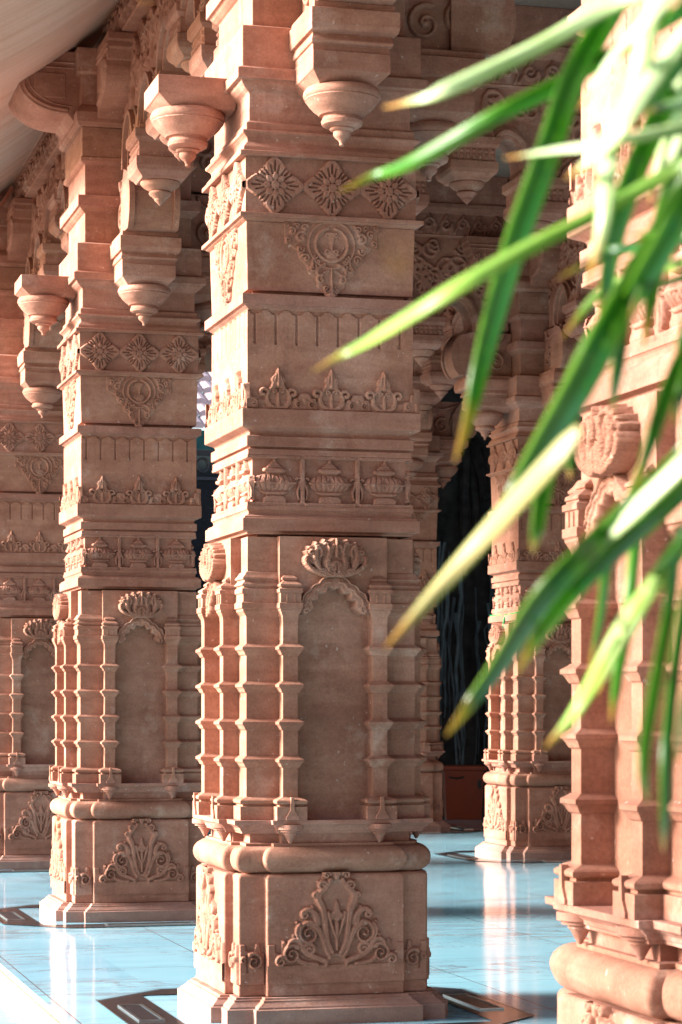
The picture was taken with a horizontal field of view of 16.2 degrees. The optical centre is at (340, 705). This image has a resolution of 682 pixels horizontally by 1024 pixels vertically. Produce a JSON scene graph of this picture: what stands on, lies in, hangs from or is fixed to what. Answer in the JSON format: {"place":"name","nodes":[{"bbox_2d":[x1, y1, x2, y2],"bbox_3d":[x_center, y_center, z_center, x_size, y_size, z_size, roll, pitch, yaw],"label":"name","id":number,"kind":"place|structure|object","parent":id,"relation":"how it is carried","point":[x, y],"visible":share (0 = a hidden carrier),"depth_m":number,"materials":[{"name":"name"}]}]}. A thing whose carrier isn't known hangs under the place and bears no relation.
{"place":"outdoors","nodes":[
{"label":"outdoors","id":0,"kind":"place"},
{"bbox_2d":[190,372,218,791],"bbox_3d":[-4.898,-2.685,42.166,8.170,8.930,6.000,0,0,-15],"label":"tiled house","id":1,"kind":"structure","parent":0,"point":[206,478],"depth_m":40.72,"materials":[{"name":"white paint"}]},
{"bbox_2d":[190,449,218,592],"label":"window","id":2,"kind":"structure","parent":1,"relation":"in","point":[205,479],"depth_m":40.71,"materials":[{"name":"black glass"}]},
{"bbox_2d":[0,816,587,1023],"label":"marble floor","id":3,"kind":"structure","parent":0,"point":[498,931],"depth_m":13.23,"materials":[{"name":"white stone"}]},
{"bbox_2d":[0,869,48,871],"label":"granite border","id":4,"kind":"object","parent":3,"relation":"on","point":[32,870],"visible":0.18,"depth_m":19.17,"materials":[{"name":"stone"}]},
{"bbox_2d":[0,197,68,869],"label":"carved pillar","id":5,"kind":"structure","parent":3,"relation":"on","point":[33,549],"depth_m":19.57,"materials":[{"name":"stone"}]},
{"bbox_2d":[0,904,195,927],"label":"granite border","id":6,"kind":"object","parent":3,"relation":"on","point":[12,915],"visible":0.47,"depth_m":14.58,"materials":[{"name":"stone"}]},
{"bbox_2d":[8,31,212,922],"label":"carved pillar","id":7,"kind":"structure","parent":3,"relation":"on","point":[128,289],"depth_m":14.88,"materials":[{"name":"stone"}]},
{"bbox_2d":[25,152,68,330],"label":"torana arch","id":8,"kind":"structure","parent":7,"relation":"attached to","point":[48,252],"depth_m":18.09,"materials":[{"name":"stone"}]},
{"bbox_2d":[12,36,101,199],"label":"stone lintel","id":9,"kind":"structure","parent":7,"relation":"on","point":[30,180],"depth_m":18.45,"materials":[{"name":"stone"}]},
{"bbox_2d":[191,88,580,237],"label":"torana arch","id":10,"kind":"structure","parent":7,"relation":"attached to","point":[467,170],"depth_m":15.80,"materials":[{"name":"stone"}]},
{"bbox_2d":[478,5,579,90],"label":"stone lintel","id":11,"kind":"structure","parent":7,"relation":"on","point":[533,22],"depth_m":15.80,"materials":[{"name":"stone"}]},
{"bbox_2d":[96,986,534,1023],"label":"granite border","id":12,"kind":"object","parent":3,"relation":"on","point":[136,1008],"visible":0.69,"depth_m":10.49,"materials":[{"name":"stone"}]},
{"bbox_2d":[144,0,515,1023],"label":"carved pillar","id":13,"kind":"structure","parent":3,"relation":"on","point":[312,812],"depth_m":10.16,"materials":[{"name":"stone"}]},
{"bbox_2d":[102,0,155,40],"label":"stone lintel","id":14,"kind":"structure","parent":13,"relation":"on","point":[127,15],"depth_m":14.30,"materials":[{"name":"stone"}]},
{"bbox_2d":[0,0,119,203],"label":"eave","id":15,"kind":"object","parent":14,"relation":"attached to","point":[36,35],"visible":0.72,"depth_m":14.25,"materials":[{"name":"beige stone"}]},
{"bbox_2d":[121,0,218,205],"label":"torana arch","id":16,"kind":"structure","parent":13,"relation":"attached to","point":[175,37],"depth_m":13.89,"materials":[{"name":"stone"}]},
{"bbox_2d":[405,402,476,831],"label":"carved pillar","id":17,"kind":"structure","parent":3,"relation":"on","point":[431,467],"depth_m":25.35,"materials":[{"name":"stone"}]},
{"bbox_2d":[411,826,483,833],"bbox_3d":[0.567,1.323,25.637,1.736,0.007,1.736,0,0,-15],"label":"granite border","id":18,"kind":"object","parent":3,"relation":"on","point":[464,828],"visible":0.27,"depth_m":25.41,"materials":[{"name":"stone"}]},
{"bbox_2d":[442,765,486,818],"bbox_3d":[1.431,1.018,28.154,0.524,0.625,0.547,0,0,-1],"label":"planter box","id":19,"kind":"object","parent":3,"relation":"on","point":[463,791],"visible":0.85,"depth_m":27.96,"materials":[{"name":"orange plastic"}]},
{"bbox_2d":[434,850,571,862],"bbox_3d":[1.789,1.323,21.181,1.736,0.007,1.736,0,0,-15],"label":"granite border","id":20,"kind":"object","parent":3,"relation":"on","point":[460,856],"visible":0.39,"depth_m":20.73,"materials":[{"name":"stone"}]},
{"bbox_2d":[441,236,582,859],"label":"carved pillar","id":21,"kind":"structure","parent":3,"relation":"on","point":[527,779],"depth_m":20.79,"materials":[{"name":"stone"}]},
{"bbox_2d":[413,306,463,418],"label":"torana arch","id":22,"kind":"structure","parent":21,"relation":"attached to","point":[432,383],"depth_m":23.93,"materials":[{"name":"stone"}]},
{"bbox_2d":[408,237,507,366],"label":"torana arch","id":23,"kind":"structure","parent":21,"relation":"attached to","point":[439,263],"depth_m":20.81,"materials":[{"name":"stone"}]},
{"bbox_2d":[415,174,508,238],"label":"stone lintel","id":24,"kind":"structure","parent":21,"relation":"on","point":[447,212],"depth_m":20.80,"materials":[{"name":"stone"}]},
{"bbox_2d":[490,612,517,627],"bbox_3d":[1.764,-0.702,21.174,0.810,0.209,0.758,0,0,-15],"label":"green cord","id":25,"kind":"object","parent":21,"relation":"attached to","point":[504,617],"visible":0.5,"depth_m":21.00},
{"bbox_2d":[551,175,569,227],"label":"stone lintel","id":26,"kind":"structure","parent":21,"relation":"on","point":[563,218],"depth_m":20.10,"materials":[{"name":"stone"}]},
{"bbox_2d":[548,237,594,341],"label":"torana arch","id":27,"kind":"structure","parent":21,"relation":"attached to","point":[568,296],"depth_m":20.16,"materials":[{"name":"stone"}]},
{"bbox_2d":[545,0,681,1023],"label":"carved pillar","id":28,"kind":"structure","parent":3,"relation":"on","point":[616,898],"depth_m":5.63,"materials":[{"name":"stone"}]},
{"bbox_3d":[9.203,-1.635,12.036,0.400,5.930,46.500,0,0,-15],"label":"side wall","id":29,"kind":"object","parent":3,"relation":"on","visible":0},
{"bbox_2d":[205,0,580,371],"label":"ceiling slab","id":30,"kind":"structure","parent":29,"relation":"on","point":[504,170],"depth_m":15.83,"materials":[{"name":"stone"}]},
{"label":"carved pillar","id":31,"kind":"object","parent":3,"relation":"on","visible":0},
{"bbox_2d":[0,186,12,206],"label":"stone lintel","id":32,"kind":"structure","parent":31,"relation":"on","point":[7,200],"depth_m":20.46,"materials":[{"name":"stone"}]},
{"bbox_2d":[197,323,211,373],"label":"torana arch","id":33,"kind":"structure","parent":31,"relation":"on","point":[204,344],"depth_m":25.06,"materials":[{"name":"stone"}]},
{"bbox_2d":[433,386,495,816],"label":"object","id":34,"kind":"object","parent":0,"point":[462,610],"visible":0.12,"depth_m":30.30,"materials":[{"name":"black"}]},
{"label":"paved ground","id":35,"kind":"structure","parent":0,"visible":0},
{"bbox_3d":[1.452,1.583,-1.009,0.685,0.295,57.300,0,0,-15],"label":"marble step","id":36,"kind":"object","parent":35,"relation":"on","visible":0},
{"bbox_2d":[0,970,61,1023],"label":"floor edge","id":37,"kind":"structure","parent":36,"relation":"on","point":[30,1007],"depth_m":11.14,"materials":[{"name":"beige stone"}]},
{"bbox_2d":[311,0,681,853],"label":"potted palm","id":38,"kind":"object","parent":36,"relation":"on","point":[639,512],"visible":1,"depth_m":1.48,"materials":[{"name":"plant"}]}
]}

